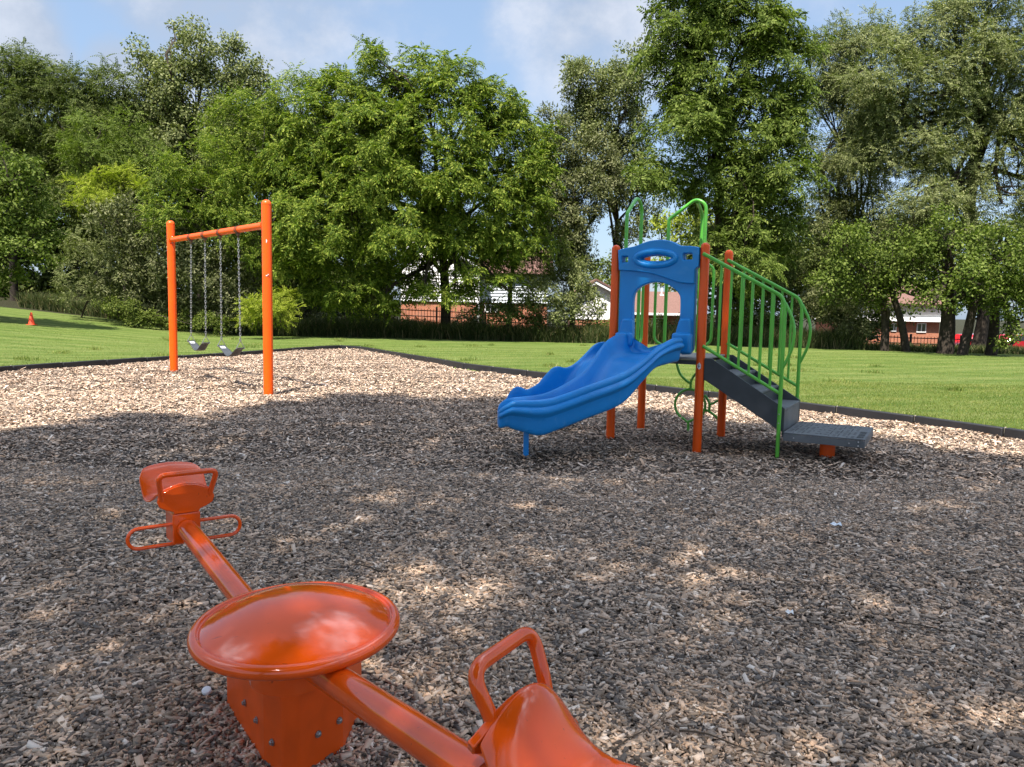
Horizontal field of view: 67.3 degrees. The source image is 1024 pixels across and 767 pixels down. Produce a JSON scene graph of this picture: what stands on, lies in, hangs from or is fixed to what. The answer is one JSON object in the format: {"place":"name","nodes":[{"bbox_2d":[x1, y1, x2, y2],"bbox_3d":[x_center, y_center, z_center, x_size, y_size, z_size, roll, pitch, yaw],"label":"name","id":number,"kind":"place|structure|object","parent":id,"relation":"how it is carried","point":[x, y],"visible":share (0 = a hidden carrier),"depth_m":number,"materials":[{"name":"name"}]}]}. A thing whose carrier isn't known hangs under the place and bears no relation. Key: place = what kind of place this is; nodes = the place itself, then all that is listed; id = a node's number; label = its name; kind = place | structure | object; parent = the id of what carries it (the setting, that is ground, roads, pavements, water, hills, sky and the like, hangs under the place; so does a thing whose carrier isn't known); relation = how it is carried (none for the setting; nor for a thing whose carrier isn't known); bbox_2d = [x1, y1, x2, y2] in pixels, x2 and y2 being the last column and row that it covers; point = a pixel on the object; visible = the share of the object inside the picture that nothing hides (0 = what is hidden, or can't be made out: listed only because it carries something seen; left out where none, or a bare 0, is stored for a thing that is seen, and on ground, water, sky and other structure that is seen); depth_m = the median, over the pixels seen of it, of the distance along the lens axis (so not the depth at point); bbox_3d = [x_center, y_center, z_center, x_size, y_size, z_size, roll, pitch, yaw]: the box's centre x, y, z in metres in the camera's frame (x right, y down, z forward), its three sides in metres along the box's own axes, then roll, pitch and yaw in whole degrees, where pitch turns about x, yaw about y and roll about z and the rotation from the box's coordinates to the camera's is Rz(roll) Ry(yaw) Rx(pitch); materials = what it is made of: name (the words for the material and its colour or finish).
{"place":"outdoors","nodes":[
{"label":"outdoors","id":0,"kind":"place"},
{"bbox_2d":[0,296,1023,429],"bbox_3d":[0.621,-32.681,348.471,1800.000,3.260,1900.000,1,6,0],"label":"lawn","id":1,"kind":"structure","parent":0,"point":[12,313],"depth_m":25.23,"materials":[{"name":"green plant"}]},
{"bbox_2d":[0,365,12,372],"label":"edging timber","id":2,"kind":"object","parent":1,"relation":"on","point":[5,368],"visible":0.41,"depth_m":15.94,"materials":[{"name":"black plastic"}]},
{"bbox_2d":[26,312,36,324],"bbox_3d":[-18.955,-2.555,30.329,0.296,0.496,0.296,1,6,0],"label":"traffic cone","id":3,"kind":"object","parent":1,"relation":"on","point":[31,321],"visible":1,"depth_m":30.27,"materials":[{"name":"orange plastic"}]},
{"bbox_2d":[0,141,68,299],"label":"edge tree","id":4,"kind":"object","parent":1,"relation":"on","point":[14,183],"visible":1,"depth_m":29.55,"materials":[{"name":"green plant"}]},
{"bbox_2d":[12,362,61,370],"bbox_3d":[-10.318,-0.294,16.733,0.100,0.285,1.212,3,6,18],"label":"edging timber","id":5,"kind":"object","parent":1,"relation":"on","point":[57,365],"visible":0.51,"depth_m":16.69,"materials":[{"name":"black plastic"}]},
{"bbox_2d":[0,36,86,300],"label":"dark locust tree","id":6,"kind":"object","parent":1,"relation":"on","point":[14,131],"visible":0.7,"depth_m":41.49,"materials":[{"name":"green plant"}]},
{"bbox_2d":[62,359,105,367],"bbox_3d":[-9.943,-0.392,17.889,0.100,0.285,1.212,3,6,18],"label":"edging timber","id":7,"kind":"object","parent":1,"relation":"on","point":[92,363],"visible":0.56,"depth_m":17.83,"materials":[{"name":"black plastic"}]},
{"bbox_2d":[21,52,163,295],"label":"dark layered tree","id":8,"kind":"object","parent":1,"relation":"on","point":[96,87],"visible":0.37,"depth_m":41.03,"materials":[{"name":"green plant"}]},
{"bbox_2d":[43,213,153,317],"bbox_3d":[-19.171,-5.332,35.916,5.778,5.289,4.176,0,6,-11],"label":"arching shrub","id":9,"kind":"object","parent":1,"relation":"on","point":[102,254],"visible":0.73,"depth_m":35.58,"materials":[{"name":"green plant"}]},
{"bbox_2d":[56,156,150,319],"bbox_3d":[-19.289,-6.676,36.475,4.729,8.029,3.390,1,6,0],"label":"young yellow tree","id":10,"kind":"object","parent":1,"relation":"on","point":[102,196],"visible":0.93,"depth_m":36.29,"materials":[{"name":"green plant"}]},
{"bbox_2d":[47,101,191,303],"bbox_3d":[-19.738,-8.513,38.652,7.816,11.177,5.054,5,7,38],"label":"green tree","id":11,"kind":"object","parent":1,"relation":"on","point":[117,143],"visible":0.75,"depth_m":37.93,"materials":[{"name":"green plant"}]},
{"bbox_2d":[106,357,145,364],"bbox_3d":[-9.543,-0.488,19.038,0.100,0.285,1.212,3,6,20],"label":"edging timber","id":12,"kind":"object","parent":1,"relation":"on","point":[122,361],"visible":0.56,"depth_m":18.94,"materials":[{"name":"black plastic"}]},
{"bbox_2d":[78,186,225,323],"bbox_3d":[-16.244,-5.547,35.408,6.355,6.596,4.578,1,6,0],"label":"tangled shrub","id":13,"kind":"object","parent":1,"relation":"on","point":[145,260],"visible":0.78,"depth_m":34.92,"materials":[{"name":"green plant"}]},
{"bbox_2d":[92,293,229,335],"bbox_3d":[-15.795,-3.122,34.993,6.468,1.908,2.868,1,6,0],"label":"bramble","id":14,"kind":"object","parent":1,"relation":"on","point":[155,318],"visible":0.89,"depth_m":34.66,"materials":[{"name":"green plant"}]},
{"bbox_2d":[146,355,182,361],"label":"edging timber","id":15,"kind":"object","parent":1,"relation":"on","point":[155,359],"visible":0.45,"depth_m":19.95,"materials":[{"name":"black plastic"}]},
{"bbox_2d":[112,11,281,312],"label":"tall tree","id":16,"kind":"object","parent":1,"relation":"on","point":[171,102],"visible":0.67,"depth_m":40.85,"materials":[{"name":"green plant"}]},
{"bbox_2d":[183,353,214,358],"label":"edging timber","id":17,"kind":"object","parent":1,"relation":"on","point":[193,356],"visible":0.42,"depth_m":21.22,"materials":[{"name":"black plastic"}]},
{"bbox_2d":[175,219,280,333],"bbox_3d":[-13.080,-4.806,35.549,5.266,5.772,3.984,1,6,0],"label":"dark thicket","id":18,"kind":"object","parent":1,"relation":"on","point":[211,282],"visible":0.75,"depth_m":34.94,"materials":[{"name":"green plant"}]},
{"bbox_2d":[215,351,242,356],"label":"edging timber","id":19,"kind":"object","parent":1,"relation":"on","point":[222,354],"visible":0.32,"depth_m":22.12,"materials":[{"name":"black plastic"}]},
{"bbox_2d":[130,60,330,305],"bbox_3d":[-12.272,-8.249,35.490,8.912,12.897,6.332,1,6,0],"label":"feathery tree","id":20,"kind":"object","parent":1,"relation":"on","point":[266,124],"visible":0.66,"depth_m":34.30,"materials":[{"name":"green plant"}]},
{"bbox_2d":[243,350,262,354],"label":"edging timber","id":21,"kind":"object","parent":1,"relation":"on","point":[255,352],"visible":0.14,"depth_m":23.41,"materials":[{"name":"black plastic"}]},
{"bbox_2d":[231,284,306,334],"bbox_3d":[-10.393,-2.989,33.499,3.251,2.840,4.851,1,6,0],"label":"bush","id":22,"kind":"object","parent":1,"relation":"on","point":[253,314],"visible":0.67,"depth_m":32.60,"materials":[{"name":"green plant"}]},
{"bbox_2d":[273,348,292,351],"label":"edging timber","id":23,"kind":"object","parent":1,"relation":"on","point":[283,349],"visible":0.28,"depth_m":24.79,"materials":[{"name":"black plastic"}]},
{"bbox_2d":[273,308,305,321],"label":"dark bush","id":24,"kind":"object","parent":1,"relation":"on","point":[292,315],"visible":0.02,"depth_m":38.01,"materials":[{"name":"green plant"}]},
{"bbox_2d":[293,346,315,350],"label":"edging timber","id":25,"kind":"object","parent":1,"relation":"on","point":[306,348],"visible":0.48,"depth_m":25.85,"materials":[{"name":"black plastic"}]},
{"bbox_2d":[315,345,339,349],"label":"edging timber","id":26,"kind":"object","parent":1,"relation":"on","point":[329,347],"visible":0.56,"depth_m":26.87,"materials":[{"name":"black plastic"}]},
{"bbox_2d":[340,345,360,348],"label":"edging timber","id":27,"kind":"object","parent":1,"relation":"on","point":[349,347],"visible":0.47,"depth_m":27.07,"materials":[{"name":"black plastic"}]},
{"bbox_2d":[360,347,372,351],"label":"edging timber","id":28,"kind":"object","parent":1,"relation":"on","point":[366,348],"visible":0.42,"depth_m":26.18,"materials":[{"name":"black plastic"}]},
{"bbox_2d":[343,312,390,336],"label":"dark bush","id":29,"kind":"object","parent":1,"relation":"on","point":[377,319],"visible":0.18,"depth_m":37.09,"materials":[{"name":"green plant"}]},
{"bbox_2d":[372,348,384,352],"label":"edging timber","id":30,"kind":"object","parent":1,"relation":"on","point":[377,350],"visible":0.45,"depth_m":25.15,"materials":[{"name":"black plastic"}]},
{"bbox_2d":[297,303,483,322],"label":"picket fence","id":31,"kind":"object","parent":1,"relation":"on","point":[424,316],"visible":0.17,"depth_m":40.81,"materials":[{"name":"black metal"}]},
{"bbox_2d":[384,350,397,355],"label":"edging timber","id":32,"kind":"object","parent":1,"relation":"on","point":[390,352],"visible":0.51,"depth_m":24.11,"materials":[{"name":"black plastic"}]},
{"bbox_2d":[398,352,413,359],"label":"edging timber","id":33,"kind":"object","parent":1,"relation":"on","point":[405,355],"visible":0.52,"depth_m":22.96,"materials":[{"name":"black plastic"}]},
{"bbox_2d":[249,33,569,326],"bbox_3d":[-4.627,-8.405,34.564,14.388,13.593,7.081,1,6,0],"label":"broad crowned tree","id":34,"kind":"object","parent":1,"relation":"on","point":[392,161],"visible":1,"depth_m":33.19,"materials":[{"name":"green plant"}]},
{"bbox_2d":[399,315,428,326],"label":"dark bush","id":35,"kind":"object","parent":1,"relation":"on","point":[416,318],"visible":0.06,"depth_m":38.69,"materials":[{"name":"green plant"}]},
{"bbox_2d":[412,355,427,361],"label":"edging timber","id":36,"kind":"object","parent":1,"relation":"on","point":[420,358],"visible":0.52,"depth_m":21.94,"materials":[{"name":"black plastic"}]},
{"bbox_2d":[428,357,444,364],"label":"edging timber","id":37,"kind":"object","parent":1,"relation":"on","point":[436,360],"visible":0.47,"depth_m":20.86,"materials":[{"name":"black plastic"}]},
{"bbox_2d":[8,290,879,349],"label":"tall grass","id":38,"kind":"structure","parent":1,"relation":"on","point":[430,329],"depth_m":36.27,"materials":[{"name":"green plant"}]},
{"bbox_2d":[445,360,463,368],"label":"edging timber","id":39,"kind":"object","parent":1,"relation":"on","point":[454,364],"visible":0.56,"depth_m":19.77,"materials":[{"name":"black plastic"}]},
{"bbox_2d":[452,308,488,326],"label":"dark bush","id":40,"kind":"object","parent":1,"relation":"on","point":[469,317],"visible":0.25,"depth_m":38.82,"materials":[{"name":"green plant"}]},
{"bbox_2d":[401,241,547,324],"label":"white sided house","id":41,"kind":"structure","parent":1,"relation":"on","point":[495,294],"depth_m":49.83,"materials":[{"name":"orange brick"}]},
{"bbox_2d":[464,363,493,372],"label":"edging timber","id":42,"kind":"object","parent":1,"relation":"on","point":[484,368],"visible":0.55,"depth_m":18.76,"materials":[{"name":"black plastic"}]},
{"bbox_2d":[465,294,547,338],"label":"dark bush","id":43,"kind":"object","parent":1,"relation":"on","point":[497,307],"visible":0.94,"depth_m":35.53,"materials":[{"name":"green plant"}]},
{"bbox_2d":[492,367,528,376],"bbox_3d":[-0.038,-0.217,17.902,0.100,0.285,1.212,-4,7,-41],"label":"edging timber","id":44,"kind":"object","parent":1,"relation":"on","point":[508,371],"visible":0.57,"depth_m":17.84,"materials":[{"name":"black plastic"}]},
{"bbox_2d":[0,347,1023,766],"bbox_3d":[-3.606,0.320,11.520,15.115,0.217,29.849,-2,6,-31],"label":"wood chips","id":45,"kind":"object","parent":1,"relation":"on","point":[920,679],"visible":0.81,"depth_m":4.36,"materials":[{"name":"brown wood"}]},
{"bbox_2d":[202,686,211,694],"bbox_3d":[-1.165,1.172,2.935,0.035,0.025,0.036,1,6,0],"label":"bottle cap","id":46,"kind":"object","parent":45,"relation":"on","point":[206,690],"visible":1,"depth_m":2.93,"materials":[{"name":"white plastic"}]},
{"bbox_2d":[166,200,273,394],"bbox_3d":[-5.720,-1.533,14.786,0.166,3.500,4.933,-4,7,-42],"label":"swing frame","id":47,"kind":"object","parent":45,"relation":"on","point":[265,224],"visible":0.97,"depth_m":13.10,"materials":[{"name":"orange metal"}]},
{"bbox_2d":[187,243,209,350],"bbox_3d":[-6.299,-1.727,15.421,0.171,2.144,0.909,-4,7,-42],"label":"belt swing","id":48,"kind":"object","parent":47,"relation":"hanging from","point":[195,346],"visible":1,"depth_m":15.47,"materials":[{"name":"metal"}]},
{"bbox_2d":[217,238,244,356],"bbox_3d":[-5.211,-1.580,14.211,0.171,2.165,0.943,-4,7,-42],"label":"belt swing","id":49,"kind":"object","parent":47,"relation":"hanging from","point":[226,351],"visible":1,"depth_m":14.23,"materials":[{"name":"metal"}]},
{"bbox_2d":[352,563,397,576],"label":"twig","id":50,"kind":"object","parent":45,"relation":"on","point":[370,567],"visible":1,"depth_m":4.36,"materials":[{"name":"brown wood"}]},
{"bbox_2d":[125,461,639,766],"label":"seesaw","id":51,"kind":"object","parent":45,"relation":"on","point":[287,659],"visible":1,"depth_m":2.29,"materials":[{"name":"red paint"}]},
{"bbox_2d":[435,608,495,617],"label":"twig","id":52,"kind":"object","parent":45,"relation":"on","point":[461,614],"visible":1,"depth_m":3.67,"materials":[{"name":"brown wood"}]},
{"bbox_2d":[611,709,665,750],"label":"twig","id":53,"kind":"object","parent":45,"relation":"on","point":[620,744],"visible":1,"depth_m":2.68,"materials":[{"name":"brown wood"}]},
{"bbox_2d":[497,197,872,458],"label":"play tower","id":54,"kind":"structure","parent":45,"relation":"on","point":[615,369],"depth_m":8.49,"materials":[{"name":"blue plastic"}]},
{"bbox_2d":[679,729,795,757],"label":"twig","id":55,"kind":"object","parent":45,"relation":"on","point":[693,731],"visible":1,"depth_m":2.68,"materials":[{"name":"brown wood"}]},
{"bbox_2d":[755,676,798,687],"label":"twig","id":56,"kind":"object","parent":45,"relation":"on","point":[774,680],"visible":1,"depth_m":3.13,"materials":[{"name":"brown wood"}]},
{"bbox_2d":[888,739,955,759],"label":"twig","id":57,"kind":"object","parent":45,"relation":"on","point":[895,756],"visible":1,"depth_m":2.68,"materials":[{"name":"brown wood"}]},
{"bbox_2d":[897,621,973,631],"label":"twig","id":58,"kind":"object","parent":45,"relation":"on","point":[929,626],"visible":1,"depth_m":3.68,"materials":[{"name":"brown wood"}]},
{"bbox_2d":[0,84,1023,342],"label":"wood","id":59,"kind":"object","parent":1,"relation":"on","point":[42,280],"visible":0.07,"depth_m":48.02,"materials":[{"name":"green plant"}]},
{"bbox_2d":[477,223,574,322],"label":"slender tree","id":60,"kind":"object","parent":1,"relation":"on","point":[562,246],"visible":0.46,"depth_m":36.50,"materials":[{"name":"green plant"}]},
{"bbox_2d":[527,371,546,378],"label":"edging timber","id":61,"kind":"object","parent":1,"relation":"on","point":[536,374],"visible":0.23,"depth_m":17.17,"materials":[{"name":"black plastic"}]},
{"bbox_2d":[508,251,609,331],"bbox_3d":[2.190,-3.903,36.114,4.863,4.686,3.510,1,6,0],"label":"grey bush","id":62,"kind":"object","parent":1,"relation":"on","point":[557,302],"visible":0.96,"depth_m":35.73,"materials":[{"name":"green plant"}]},
{"bbox_2d":[520,222,603,304],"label":"leaning thicket","id":63,"kind":"object","parent":1,"relation":"on","point":[574,254],"visible":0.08,"depth_m":40.02,"materials":[{"name":"green plant"}]},
{"bbox_2d":[484,315,672,326],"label":"picket fence","id":64,"kind":"object","parent":1,"relation":"on","point":[563,320],"visible":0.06,"depth_m":40.85,"materials":[{"name":"black metal"}]},
{"bbox_2d":[515,100,642,327],"bbox_3d":[3.172,-7.804,38.832,6.883,12.335,4.416,3,6,20],"label":"sparse grey tree","id":65,"kind":"object","parent":1,"relation":"on","point":[594,178],"visible":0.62,"depth_m":37.97,"materials":[{"name":"green plant"}]},
{"bbox_2d":[568,279,610,325],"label":"gabled house","id":66,"kind":"structure","parent":1,"relation":"on","point":[604,288],"depth_m":59.60,"materials":[{"name":"white brick"}]},
{"bbox_2d":[580,318,609,329],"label":"dark bush","id":67,"kind":"object","parent":1,"relation":"on","point":[596,323],"visible":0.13,"depth_m":37.71,"materials":[{"name":"green plant"}]},
{"bbox_2d":[580,248,627,285],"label":"rounded tree","id":68,"kind":"object","parent":1,"relation":"on","point":[606,275],"visible":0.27,"depth_m":83.88,"materials":[{"name":"green plant"}]},
{"bbox_2d":[550,29,677,248],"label":"pale willow tree","id":69,"kind":"object","parent":1,"relation":"on","point":[587,100],"visible":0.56,"depth_m":40.20,"materials":[{"name":"green plant"}]},
{"bbox_2d":[637,384,656,391],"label":"edging timber","id":70,"kind":"object","parent":1,"relation":"on","point":[650,387],"visible":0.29,"depth_m":14.76,"materials":[{"name":"black plastic"}]},
{"bbox_2d":[635,312,676,328],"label":"dark bush","id":71,"kind":"object","parent":1,"relation":"on","point":[660,323],"visible":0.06,"depth_m":39.39,"materials":[{"name":"green plant"}]},
{"bbox_2d":[635,288,679,327],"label":"brown roofed house","id":72,"kind":"structure","parent":1,"relation":"on","point":[673,307],"depth_m":57.08,"materials":[{"name":"orange brick"}]},
{"bbox_2d":[648,203,714,291],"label":"bright tree","id":73,"kind":"object","parent":1,"relation":"on","point":[677,222],"visible":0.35,"depth_m":73.42,"materials":[{"name":"green plant"}]},
{"bbox_2d":[656,385,710,397],"bbox_3d":[3.162,0.221,14.245,0.100,0.285,1.212,-3,7,-40],"label":"edging timber","id":74,"kind":"object","parent":1,"relation":"on","point":[668,389],"visible":0.45,"depth_m":14.32,"materials":[{"name":"black plastic"}]},
{"bbox_2d":[670,312,715,327],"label":"dark bush","id":75,"kind":"object","parent":1,"relation":"on","point":[708,319],"visible":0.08,"depth_m":38.44,"materials":[{"name":"green plant"}]},
{"bbox_2d":[709,391,733,400],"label":"edging timber","id":76,"kind":"object","parent":1,"relation":"on","point":[713,394],"visible":0.16,"depth_m":13.62,"materials":[{"name":"black plastic"}]},
{"bbox_2d":[620,0,839,330],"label":"drooping tree","id":77,"kind":"object","parent":1,"relation":"on","point":[695,117],"visible":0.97,"depth_m":31.59,"materials":[{"name":"green plant"}]},
{"bbox_2d":[713,306,759,329],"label":"dark bush","id":78,"kind":"object","parent":1,"relation":"on","point":[734,319],"visible":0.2,"depth_m":36.87,"materials":[{"name":"green plant"}]},
{"bbox_2d":[745,303,799,332],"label":"dark bush","id":79,"kind":"object","parent":1,"relation":"on","point":[766,322],"visible":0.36,"depth_m":35.70,"materials":[{"name":"green plant"}]},
{"bbox_2d":[731,232,873,329],"bbox_3d":[14.393,-4.376,37.783,6.925,6.109,3.912,1,6,0],"label":"shadowy thicket","id":80,"kind":"object","parent":1,"relation":"on","point":[809,265],"visible":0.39,"depth_m":37.56,"materials":[{"name":"green plant"}]},
{"bbox_2d":[800,402,836,414],"bbox_3d":[4.652,0.430,12.325,0.100,0.285,1.212,-3,7,-36],"label":"edging timber","id":81,"kind":"object","parent":1,"relation":"on","point":[816,407],"visible":0.3,"depth_m":12.04,"materials":[{"name":"black plastic"}]},
{"bbox_2d":[784,283,876,340],"bbox_3d":[14.050,-2.867,33.916,3.973,3.414,2.716,0,6,-14],"label":"hedge bush","id":82,"kind":"object","parent":1,"relation":"on","point":[831,311],"visible":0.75,"depth_m":33.71,"materials":[{"name":"green plant"}]},
{"bbox_2d":[776,1,905,329],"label":"hazy locust","id":83,"kind":"object","parent":1,"relation":"on","point":[843,203],"visible":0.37,"depth_m":38.20,"materials":[{"name":"green plant"}]},
{"bbox_2d":[801,214,919,350],"bbox_3d":[14.505,-3.995,32.165,5.010,5.957,3.763,1,6,0],"label":"dark trunked tree","id":84,"kind":"object","parent":1,"relation":"on","point":[843,277],"visible":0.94,"depth_m":31.67,"materials":[{"name":"green plant"}]},
{"bbox_2d":[837,406,915,423],"bbox_3d":[5.348,0.533,11.330,0.100,0.285,1.210,-3,7,-33],"label":"edging timber","id":85,"kind":"object","parent":1,"relation":"on","point":[861,413],"visible":0.48,"depth_m":11.30,"materials":[{"name":"black plastic"}]},
{"bbox_2d":[815,286,941,345],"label":"brick house","id":86,"kind":"structure","parent":1,"relation":"on","point":[926,323],"depth_m":54.80,"materials":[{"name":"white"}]},
{"bbox_2d":[916,323,926,332],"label":"window","id":87,"kind":"structure","parent":86,"relation":"in","point":[921,327],"depth_m":54.78,"materials":[{"name":"white"}]},
{"bbox_2d":[807,331,1012,346],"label":"picket fence","id":88,"kind":"object","parent":1,"relation":"on","point":[910,338],"visible":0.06,"depth_m":40.56,"materials":[{"name":"black metal"}]},
{"bbox_2d":[871,224,964,351],"bbox_3d":[16.590,-3.680,31.937,3.213,5.552,3.421,1,6,0],"label":"dark trunked tree","id":89,"kind":"object","parent":1,"relation":"on","point":[904,340],"visible":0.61,"depth_m":31.52,"materials":[{"name":"green plant"}]},
{"bbox_2d":[831,0,1023,347],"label":"spreading locust","id":90,"kind":"object","parent":1,"relation":"on","point":[972,82],"visible":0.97,"depth_m":33.82,"materials":[{"name":"green plant"}]},
{"bbox_2d":[852,341,1023,353],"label":"undergrowth","id":91,"kind":"object","parent":1,"relation":"on","point":[973,348],"visible":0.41,"depth_m":33.33,"materials":[{"name":"plant"}]},
{"bbox_2d":[903,201,997,353],"bbox_3d":[17.305,-4.006,30.658,3.812,6.450,2.921,-2,6,-30],"label":"dark trunked tree","id":92,"kind":"object","parent":1,"relation":"on","point":[950,306],"visible":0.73,"depth_m":30.61,"materials":[{"name":"green plant"}]},
{"bbox_2d":[914,416,1005,436],"bbox_3d":[5.973,0.639,10.290,0.100,0.285,1.212,-2,6,-29],"label":"edging timber","id":93,"kind":"object","parent":1,"relation":"on","point":[962,425],"visible":0.44,"depth_m":10.21,"materials":[{"name":"black plastic"}]},
{"bbox_2d":[935,218,1011,354],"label":"dark trunked tree","id":94,"kind":"object","parent":1,"relation":"on","point":[968,328],"visible":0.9,"depth_m":29.39,"materials":[{"name":"green plant"}]},
{"bbox_2d":[955,333,1009,346],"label":"parked car","id":95,"kind":"object","parent":1,"relation":"on","point":[957,336],"visible":0.02,"depth_m":51.89,"materials":[{"name":"red paint"}]},
{"bbox_2d":[959,218,1023,354],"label":"dark trunked tree","id":96,"kind":"object","parent":1,"relation":"on","point":[1014,275],"visible":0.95,"depth_m":29.65,"materials":[{"name":"green plant"}]},
{"bbox_2d":[999,334,1023,346],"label":"parked car","id":97,"kind":"object","parent":1,"relation":"on","point":[1021,343],"visible":0.02,"depth_m":55.03,"materials":[{"name":"red paint"}]},
{"bbox_2d":[1004,428,1023,439],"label":"edging timber","id":98,"kind":"object","parent":1,"relation":"on","point":[1015,433],"visible":0.49,"depth_m":9.61,"materials":[{"name":"black plastic"}]},
{"bbox_2d":[0,0,1023,320],"label":"sky","id":99,"kind":"structure","parent":0,"point":[526,41],"materials":[{"name":"blue"}]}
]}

